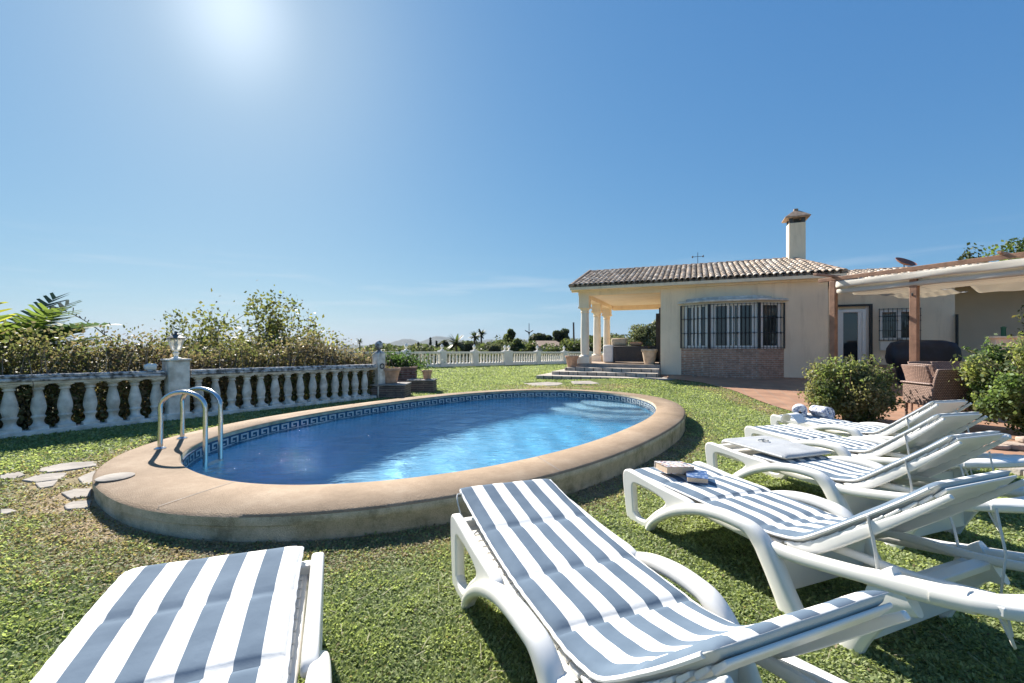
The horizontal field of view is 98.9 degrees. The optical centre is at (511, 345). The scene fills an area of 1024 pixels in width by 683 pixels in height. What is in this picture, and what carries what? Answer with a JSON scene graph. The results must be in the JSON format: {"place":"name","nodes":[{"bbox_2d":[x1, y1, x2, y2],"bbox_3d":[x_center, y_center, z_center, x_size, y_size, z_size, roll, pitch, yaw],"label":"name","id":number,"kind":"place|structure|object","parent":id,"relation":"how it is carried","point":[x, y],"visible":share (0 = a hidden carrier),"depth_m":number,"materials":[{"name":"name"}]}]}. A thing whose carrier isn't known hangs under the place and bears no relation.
{"place":"outdoors","nodes":[
{"label":"outdoors","id":0,"kind":"place"},
{"bbox_2d":[73,336,579,346],"bbox_3d":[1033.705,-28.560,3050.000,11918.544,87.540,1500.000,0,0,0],"label":"hills","id":1,"kind":"structure","parent":0,"point":[438,339],"depth_m":3025.41,"materials":[{"name":"green plant"}]},
{"bbox_2d":[0,347,1023,682],"bbox_3d":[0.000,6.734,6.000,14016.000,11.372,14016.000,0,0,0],"label":"ground","id":2,"kind":"structure","parent":0,"point":[74,481],"depth_m":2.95,"materials":[{"name":"green plant"}]},
{"bbox_2d":[0,509,15,514],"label":"stepping stone","id":3,"kind":"object","parent":2,"relation":"on","point":[6,511],"visible":0.48,"depth_m":3.00,"materials":[{"name":"beige stone"}]},
{"bbox_2d":[0,472,24,481],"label":"stepping stone","id":4,"kind":"object","parent":2,"relation":"on","point":[13,475],"visible":0.58,"depth_m":3.77,"materials":[{"name":"beige stone"}]},
{"bbox_2d":[22,473,66,482],"bbox_3d":[-3.974,1.152,3.748,0.322,0.052,0.269,1,0,0],"label":"stepping stone","id":5,"kind":"object","parent":2,"relation":"on","point":[46,477],"visible":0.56,"depth_m":3.73,"materials":[{"name":"beige stone"}]},
{"bbox_2d":[35,480,57,488],"bbox_3d":[-3.800,1.155,3.564,0.130,0.056,0.204,0,0,-42],"label":"stepping stone","id":6,"kind":"object","parent":2,"relation":"on","point":[44,485],"visible":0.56,"depth_m":3.56,"materials":[{"name":"beige stone"}]},
{"bbox_2d":[0,292,120,392],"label":"palm","id":7,"kind":"object","parent":2,"relation":"on","point":[43,313],"visible":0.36,"depth_m":6.77,"materials":[{"name":"green plant"}]},
{"bbox_2d":[33,461,96,472],"bbox_3d":[-4.111,1.150,4.071,0.411,0.052,0.378,1,0,0],"label":"stepping stone","id":8,"kind":"object","parent":2,"relation":"on","point":[66,466],"visible":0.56,"depth_m":4.06,"materials":[{"name":"beige stone"}]},
{"bbox_2d":[61,488,91,499],"bbox_3d":[-3.358,1.164,3.374,0.171,0.057,0.283,0,0,-42],"label":"stepping stone","id":9,"kind":"object","parent":2,"relation":"on","point":[73,493],"visible":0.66,"depth_m":3.36,"materials":[{"name":"beige stone"}]},
{"bbox_2d":[64,500,91,510],"bbox_3d":[-3.116,1.168,3.140,0.144,0.056,0.244,0,0,-40],"label":"stepping stone","id":10,"kind":"object","parent":2,"relation":"on","point":[75,504],"visible":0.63,"depth_m":3.12,"materials":[{"name":"beige stone"}]},
{"bbox_2d":[78,470,94,485],"bbox_3d":[-3.647,1.159,3.757,0.121,0.057,0.507,0,0,-34],"label":"stepping stone","id":11,"kind":"object","parent":2,"relation":"on","point":[86,478],"visible":0.4,"depth_m":3.73,"materials":[{"name":"beige stone"}]},
{"bbox_2d":[30,546,331,682],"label":"sun lounger","id":12,"kind":"object","parent":2,"relation":"on","point":[238,618],"visible":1,"depth_m":1.30,"materials":[{"name":"white fabric"}]},
{"bbox_2d":[0,340,384,438],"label":"balustrade","id":13,"kind":"object","parent":2,"relation":"on","point":[175,374],"visible":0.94,"depth_m":6.45,"materials":[{"name":"white stone"}]},
{"bbox_2d":[143,363,156,370],"bbox_3d":[-5.237,0.318,6.337,0.110,0.112,0.140,0,0,35],"label":"spotlight","id":14,"kind":"object","parent":13,"relation":"on","point":[150,367],"visible":0.98,"depth_m":6.31,"materials":[{"name":"white paint"}]},
{"bbox_2d":[166,331,185,358],"bbox_3d":[-5.059,-0.006,6.595,0.243,0.418,0.240,0,0,-17],"label":"lantern","id":15,"kind":"object","parent":13,"relation":"on","point":[175,335],"visible":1,"depth_m":6.57,"materials":[{"name":"white paint"}]},
{"bbox_2d":[0,308,393,429],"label":"hedge","id":16,"kind":"object","parent":2,"relation":"on","point":[307,356],"visible":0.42,"depth_m":6.49,"materials":[{"name":"green plant"}]},
{"bbox_2d":[155,309,245,364],"bbox_3d":[-8.057,0.723,10.619,4.291,3.201,2.849,0,0,-32],"label":"bush","id":17,"kind":"object","parent":2,"relation":"on","point":[175,321],"visible":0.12,"depth_m":10.40,"materials":[{"name":"green plant"}]},
{"bbox_2d":[138,280,349,397],"bbox_3d":[-6.848,0.564,10.565,4.779,4.155,4.035,0,0,17],"label":"bush","id":18,"kind":"object","parent":2,"relation":"on","point":[275,328],"visible":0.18,"depth_m":10.49,"materials":[{"name":"green plant"}]},
{"bbox_2d":[281,334,392,387],"bbox_3d":[-4.878,0.953,11.579,3.174,2.548,2.918,0,0,-45],"label":"bush","id":19,"kind":"object","parent":2,"relation":"on","point":[338,356],"visible":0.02,"depth_m":11.53,"materials":[{"name":"green plant"}]},
{"bbox_2d":[92,389,685,541],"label":"swimming pool","id":20,"kind":"structure","parent":2,"relation":"on","point":[149,488],"depth_m":3.17,"materials":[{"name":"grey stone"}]},
{"bbox_2d":[154,386,222,464],"bbox_3d":[-3.329,1.322,4.420,0.811,1.776,0.459,0,0,26],"label":"pool ladder","id":21,"kind":"object","parent":20,"relation":"attached to","point":[185,393],"visible":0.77,"depth_m":4.27,"materials":[{"name":"metal"}]},
{"bbox_2d":[187,396,653,484],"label":"water","id":22,"kind":"structure","parent":20,"relation":"in","point":[428,440],"depth_m":5.29,"materials":[{"name":"blue liquid"}]},
{"bbox_2d":[369,382,411,397],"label":"brick plinth","id":23,"kind":"structure","parent":2,"relation":"on","point":[399,390],"depth_m":9.55,"materials":[{"name":"brick"}]},
{"bbox_2d":[384,367,400,383],"bbox_3d":[-2.750,0.691,9.880,0.479,0.360,0.479,0,0,0],"label":"plant pot","id":24,"kind":"object","parent":23,"relation":"on","point":[391,375],"visible":0.76,"depth_m":9.72,"materials":[{"name":"ceramic"}]},
{"bbox_2d":[348,346,446,381],"bbox_3d":[-3.234,0.585,11.810,2.916,1.137,1.528,0,0,-9],"label":"planter","id":25,"kind":"object","parent":2,"relation":"on","point":[408,370],"visible":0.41,"depth_m":11.54,"materials":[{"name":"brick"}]},
{"bbox_2d":[406,378,436,391],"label":"brick plinth","id":26,"kind":"structure","parent":2,"relation":"on","point":[422,384],"depth_m":10.85,"materials":[{"name":"brown brick"}]},
{"bbox_2d":[422,370,431,378],"bbox_3d":[-2.150,0.754,11.100,0.265,0.250,0.265,0,0,0],"label":"plant pot","id":27,"kind":"object","parent":26,"relation":"on","point":[427,374],"visible":0.93,"depth_m":11.01,"materials":[{"name":"ceramic"}]},
{"bbox_2d":[424,349,455,363],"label":"tree","id":28,"kind":"object","parent":2,"relation":"on","point":[447,357],"visible":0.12,"depth_m":47.50,"materials":[{"name":"green plant"}]},
{"bbox_2d":[437,340,448,346],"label":"tree","id":29,"kind":"object","parent":2,"relation":"on","point":[444,343],"visible":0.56,"depth_m":79.56,"materials":[{"name":"green plant"}]},
{"bbox_2d":[445,334,465,362],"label":"palm","id":30,"kind":"object","parent":2,"relation":"on","point":[455,343],"visible":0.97,"depth_m":57.88,"materials":[{"name":"green plant"}]},
{"bbox_2d":[328,343,602,367],"bbox_3d":[-0.102,0.645,26.441,21.740,1.610,0.340,0,0,-44],"label":"balustrade","id":31,"kind":"object","parent":2,"relation":"on","point":[506,358],"visible":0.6,"depth_m":25.21,"materials":[{"name":"white paint"}]},
{"bbox_2d":[458,341,473,362],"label":"tree","id":32,"kind":"object","parent":2,"relation":"on","point":[468,345],"visible":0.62,"depth_m":61.09,"materials":[{"name":"green plant"}]},
{"bbox_2d":[468,332,479,343],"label":"palm","id":33,"kind":"object","parent":2,"relation":"on","point":[474,336],"visible":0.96,"depth_m":65.91,"materials":[{"name":"green plant"}]},
{"bbox_2d":[356,338,602,356],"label":"wood","id":34,"kind":"object","parent":2,"relation":"on","point":[421,348],"visible":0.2,"depth_m":68.27,"materials":[{"name":"green plant"}]},
{"bbox_2d":[477,329,484,350],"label":"palm","id":35,"kind":"object","parent":2,"relation":"on","point":[482,332],"visible":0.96,"depth_m":69.88,"materials":[{"name":"green plant"}]},
{"bbox_2d":[471,346,500,362],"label":"tree","id":36,"kind":"object","parent":2,"relation":"on","point":[478,348],"visible":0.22,"depth_m":51.42,"materials":[{"name":"green plant"}]},
{"bbox_2d":[486,343,502,356],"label":"tree","id":37,"kind":"object","parent":2,"relation":"on","point":[495,347],"visible":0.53,"depth_m":59.34,"materials":[{"name":"green plant"}]},
{"bbox_2d":[486,335,509,361],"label":"tree","id":38,"kind":"object","parent":2,"relation":"on","point":[502,344],"visible":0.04,"depth_m":61.74,"materials":[{"name":"green plant"}]},
{"bbox_2d":[503,328,515,344],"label":"tree","id":39,"kind":"object","parent":2,"relation":"on","point":[511,333],"visible":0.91,"depth_m":63.60,"materials":[{"name":"green plant"}]},
{"bbox_2d":[509,338,523,360],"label":"tree","id":40,"kind":"object","parent":2,"relation":"on","point":[514,346],"visible":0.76,"depth_m":55.49,"materials":[{"name":"green plant"}]},
{"bbox_2d":[506,338,539,361],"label":"tree","id":41,"kind":"object","parent":2,"relation":"on","point":[524,342],"visible":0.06,"depth_m":58.41,"materials":[{"name":"green plant"}]},
{"bbox_2d":[518,340,538,360],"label":"bush","id":42,"kind":"object","parent":2,"relation":"on","point":[530,346],"visible":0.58,"depth_m":54.34,"materials":[{"name":"green plant"}]},
{"bbox_2d":[528,332,545,340],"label":"tree","id":43,"kind":"object","parent":2,"relation":"on","point":[538,336],"visible":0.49,"depth_m":74.27,"materials":[{"name":"green plant"}]},
{"bbox_2d":[524,382,562,385],"bbox_3d":[1.060,1.243,13.822,1.685,0.076,1.024,0,0,-40],"label":"stepping stone","id":44,"kind":"object","parent":2,"relation":"on","point":[547,383],"visible":0.48,"depth_m":13.86,"materials":[{"name":"beige stone"}]},
{"bbox_2d":[532,341,559,351],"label":"house","id":45,"kind":"structure","parent":2,"relation":"on","point":[539,343],"depth_m":62.74,"materials":[{"name":"ceramic"}]},
{"bbox_2d":[545,334,553,340],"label":"tree","id":46,"kind":"object","parent":2,"relation":"on","point":[549,337],"visible":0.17,"depth_m":77.07,"materials":[{"name":"green plant"}]},
{"bbox_2d":[540,342,565,360],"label":"bush","id":47,"kind":"object","parent":2,"relation":"on","point":[552,348],"visible":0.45,"depth_m":45.69,"materials":[{"name":"green plant"}]},
{"bbox_2d":[552,328,569,342],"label":"tree","id":48,"kind":"object","parent":2,"relation":"on","point":[560,335],"visible":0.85,"depth_m":67.43,"materials":[{"name":"green plant"}]},
{"bbox_2d":[559,336,593,355],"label":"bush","id":49,"kind":"object","parent":2,"relation":"on","point":[579,342],"visible":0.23,"depth_m":48.85,"materials":[{"name":"green plant"}]},
{"bbox_2d":[571,381,597,384],"bbox_3d":[2.502,1.211,14.037,1.619,0.075,1.076,0,0,-27],"label":"stepping stone","id":50,"kind":"object","parent":2,"relation":"on","point":[582,382],"visible":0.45,"depth_m":13.87,"materials":[{"name":"beige stone"}]},
{"bbox_2d":[601,333,655,351],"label":"tree","id":51,"kind":"object","parent":2,"relation":"on","point":[612,335],"visible":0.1,"depth_m":45.69,"materials":[{"name":"green plant"}]},
{"bbox_2d":[626,323,655,345],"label":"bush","id":52,"kind":"object","parent":2,"relation":"on","point":[644,335],"visible":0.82,"depth_m":41.79,"materials":[{"name":"green plant"}]},
{"bbox_2d":[645,377,677,379],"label":"stepping stone","id":53,"kind":"object","parent":2,"relation":"on","point":[661,378],"visible":0.44,"depth_m":14.36,"materials":[{"name":"grey stone"}]},
{"bbox_2d":[451,479,910,682],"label":"sun lounger","id":54,"kind":"object","parent":2,"relation":"on","point":[561,580],"visible":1,"depth_m":1.45,"materials":[{"name":"white fabric"}]},
{"bbox_2d":[536,208,1023,382],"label":"house","id":55,"kind":"structure","parent":2,"relation":"on","point":[760,319],"depth_m":14.82,"materials":[{"name":"paint"}]},
{"bbox_2d":[565,356,578,366],"bbox_3d":[2.302,0.619,16.849,0.530,0.430,0.530,0,0,0],"label":"plant pot","id":56,"kind":"object","parent":55,"relation":"on","point":[571,361],"visible":1,"depth_m":16.67,"materials":[{"name":"ceramic"}]},
{"bbox_2d":[603,345,658,362],"bbox_3d":[4.791,0.337,17.458,2.165,0.700,0.840,0,0,23],"label":"sofa","id":57,"kind":"object","parent":55,"relation":"on","point":[612,353],"visible":0.76,"depth_m":17.17,"materials":[{"name":"fabric"}]},
{"bbox_2d":[611,338,626,345],"bbox_3d":[4.310,-0.130,17.637,0.620,0.300,0.220,0,-8,23],"label":"cushion","id":58,"kind":"object","parent":57,"relation":"on","point":[618,341],"visible":0.92,"depth_m":17.54,"materials":[{"name":"beige fabric"}]},
{"bbox_2d":[630,342,642,345],"bbox_3d":[4.928,-0.055,17.379,0.500,0.150,0.220,0,-8,23],"label":"cushion","id":59,"kind":"object","parent":57,"relation":"on","point":[636,343],"visible":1,"depth_m":17.29,"materials":[{"name":"beige fabric"}]},
{"bbox_2d":[641,346,657,363],"bbox_3d":[5.144,0.356,16.389,0.612,0.682,0.612,0,0,0],"label":"plant pot","id":60,"kind":"object","parent":55,"relation":"on","point":[649,356],"visible":0.98,"depth_m":16.19,"materials":[{"name":"ceramic"}]},
{"bbox_2d":[677,295,788,378],"bbox_3d":[7.370,-0.210,14.724,3.429,2.840,0.719,0,0,23],"label":"bay window","id":61,"kind":"structure","parent":55,"relation":"in","point":[725,336],"depth_m":14.49,"materials":[{"name":"red brick"}]},
{"bbox_2d":[838,304,872,367],"bbox_3d":[11.708,-0.315,15.020,1.030,2.170,0.127,0,0,23],"label":"door","id":62,"kind":"structure","parent":55,"relation":"in","point":[855,326],"depth_m":14.99,"materials":[{"name":"white metal"}]},
{"bbox_2d":[879,308,921,349],"bbox_3d":[12.846,-0.530,14.537,1.120,1.400,0.145,0,0,23],"label":"window","id":63,"kind":"structure","parent":55,"relation":"in","point":[893,324],"depth_m":14.61,"materials":[{"name":"clear glass"}]},
{"bbox_2d":[895,257,916,266],"bbox_3d":[15.152,-3.138,16.840,0.679,0.597,0.636,0,0,23],"label":"satellite dish","id":64,"kind":"object","parent":55,"relation":"on","point":[904,262],"visible":0.97,"depth_m":16.93,"materials":[{"name":"grey metal"}]},
{"bbox_2d":[623,461,1023,653],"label":"sun lounger","id":65,"kind":"object","parent":2,"relation":"on","point":[823,539],"visible":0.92,"depth_m":1.91,"materials":[{"name":"white plastic"}]},
{"bbox_2d":[654,461,693,473],"bbox_3d":[1.115,0.838,3.009,0.215,0.046,0.150,4,-1,-14],"label":"book","id":66,"kind":"object","parent":65,"relation":"on","point":[673,467],"visible":0.95,"depth_m":2.96,"materials":[{"name":"paper"}]},
{"bbox_2d":[686,470,708,483],"bbox_3d":[1.220,0.865,2.891,0.130,0.034,0.190,0,0,20],"label":"book","id":67,"kind":"object","parent":65,"relation":"on","point":[698,476],"visible":0.82,"depth_m":2.83,"materials":[{"name":"paper"}]},
{"bbox_2d":[797,354,907,421],"bbox_3d":[5.815,0.739,7.551,1.491,1.242,1.492,0,0,-29],"label":"shrub","id":68,"kind":"object","parent":2,"relation":"on","point":[857,390],"visible":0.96,"depth_m":7.26,"materials":[{"name":"green plant"}]},
{"bbox_2d":[705,431,1023,551],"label":"sun lounger","id":69,"kind":"object","parent":2,"relation":"on","point":[854,485],"visible":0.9,"depth_m":2.99,"materials":[{"name":"white plastic"}]},
{"bbox_2d":[744,412,1023,488],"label":"sun lounger","id":70,"kind":"object","parent":2,"relation":"on","point":[928,432],"visible":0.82,"depth_m":3.69,"materials":[{"name":"white plastic"}]},
{"bbox_2d":[780,413,806,423],"bbox_3d":[3.357,0.867,5.215,0.206,0.112,0.207,0,0,-30],"label":"booklet","id":71,"kind":"object","parent":70,"relation":"on","point":[799,418],"visible":1,"depth_m":5.20,"materials":[{"name":"white paper"}]},
{"bbox_2d":[770,400,1011,440],"bbox_3d":[4.128,0.928,4.973,0.756,0.772,2.135,1,0,-19],"label":"sun lounger","id":72,"kind":"object","parent":2,"relation":"on","point":[884,431],"visible":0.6,"depth_m":4.73,"materials":[{"name":"white plastic"}]},
{"bbox_2d":[792,404,807,416],"bbox_3d":[3.846,0.871,5.856,0.173,0.148,0.284,0,0,33],"label":"rolled towel","id":73,"kind":"object","parent":72,"relation":"on","point":[801,409],"visible":0.88,"depth_m":5.76,"materials":[{"name":"fabric"}]},
{"bbox_2d":[809,405,834,418],"bbox_3d":[4.070,0.875,5.754,0.173,0.148,0.244,0,0,-15],"label":"rolled towel","id":74,"kind":"object","parent":72,"relation":"on","point":[822,411],"visible":0.98,"depth_m":5.68,"materials":[{"name":"fabric"}]},
{"bbox_2d":[957,242,988,262],"bbox_3d":[35.565,-2.662,33.899,2.818,10.753,2.825,0,0,0],"label":"tree","id":75,"kind":"object","parent":2,"relation":"on","point":[968,255],"visible":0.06,"depth_m":34.03,"materials":[{"name":"green plant"}]},
{"bbox_2d":[948,331,1023,435],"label":"shrub","id":76,"kind":"object","parent":2,"relation":"on","point":[996,385],"visible":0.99,"depth_m":6.26,"materials":[{"name":"green plant"}]},
{"bbox_2d":[980,237,1023,262],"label":"tree","id":77,"kind":"object","parent":2,"relation":"on","point":[1010,247],"visible":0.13,"depth_m":26.43,"materials":[{"name":"green plant"}]},
{"bbox_2d":[984,452,1023,475],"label":"kerb","id":78,"kind":"structure","parent":2,"relation":"on","point":[1018,471],"depth_m":4.36,"materials":[{"name":"beige stone"}]},
{"bbox_2d":[986,336,1023,353],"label":"garden wall","id":79,"kind":"structure","parent":2,"relation":"on","point":[994,340],"depth_m":9.78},
{"bbox_2d":[1010,305,1023,335],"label":"tree","id":80,"kind":"object","parent":2,"relation":"on","point":[1017,316],"visible":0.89,"depth_m":10.85,"materials":[{"name":"green plant"}]},
{"bbox_2d":[0,0,1023,344],"label":"sky","id":81,"kind":"structure","parent":0,"point":[418,170],"materials":[{"name":"blue"}]},
{"bbox_2d":[559,338,580,353],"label":"tree","id":82,"kind":"object","parent":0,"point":[564,344],"visible":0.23,"depth_m":49.57,"materials":[{"name":"green plant"}]},
{"bbox_2d":[660,375,1023,454],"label":"terrace","id":83,"kind":"structure","parent":0,"point":[781,392],"depth_m":10.94,"materials":[{"name":"tile"}]},
{"bbox_2d":[813,251,1023,378],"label":"pergola","id":84,"kind":"object","parent":83,"relation":"on","point":[914,285],"visible":0.98,"depth_m":10.85,"materials":[{"name":"fabric"}]},
{"bbox_2d":[907,361,939,368],"bbox_3d":[9.257,0.816,9.583,0.670,0.912,0.786,0,0,5],"label":"wicker chair","id":85,"kind":"object","parent":83,"relation":"on","point":[928,362],"visible":0.14,"depth_m":9.91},
{"bbox_2d":[885,340,961,384],"bbox_3d":[11.750,0.500,12.550,1.596,1.302,0.733,0,0,23],"label":"barbecue","id":86,"kind":"object","parent":83,"relation":"on","point":[897,354],"visible":0.56,"depth_m":12.30,"materials":[{"name":"black metal"}]},
{"bbox_2d":[901,364,966,411],"bbox_3d":[7.898,0.820,8.212,0.786,0.913,0.670,0,0,8],"label":"wicker chair","id":87,"kind":"object","parent":83,"relation":"on","point":[918,373],"visible":0.34,"depth_m":8.16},
{"bbox_2d":[900,369,973,423],"bbox_3d":[6.971,0.820,7.117,0.670,0.913,0.786,0,0,6],"label":"wicker chair","id":88,"kind":"object","parent":83,"relation":"on","point":[940,388],"visible":0.55,"depth_m":6.87,"materials":[{"name":"brown wicker"}]},
{"bbox_2d":[908,363,971,411],"bbox_3d":[8.538,0.820,8.762,0.786,0.913,0.670,0,0,8],"label":"wicker chair","id":89,"kind":"object","parent":83,"relation":"on","point":[932,368],"visible":0.2,"depth_m":8.55,"materials":[{"name":"brown wicker"}]},
{"bbox_2d":[930,361,962,369],"bbox_3d":[9.727,0.817,9.533,0.670,0.913,0.786,0,0,5],"label":"wicker chair","id":90,"kind":"object","parent":83,"relation":"on","point":[945,365],"visible":0.09,"depth_m":9.84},
{"bbox_2d":[1000,326,1006,335],"bbox_3d":[11.895,0.375,10.600,0.110,1.670,0.105,0,0,0],"label":"fence post","id":91,"kind":"object","parent":83,"relation":"on","point":[1003,330],"visible":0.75,"depth_m":10.57,"materials":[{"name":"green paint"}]},
{"bbox_2d":[984,436,1023,450],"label":"stone edging","id":92,"kind":"object","parent":83,"relation":"on","point":[1017,443],"visible":0.65,"depth_m":5.35,"materials":[{"name":"beige stone"}]}
]}

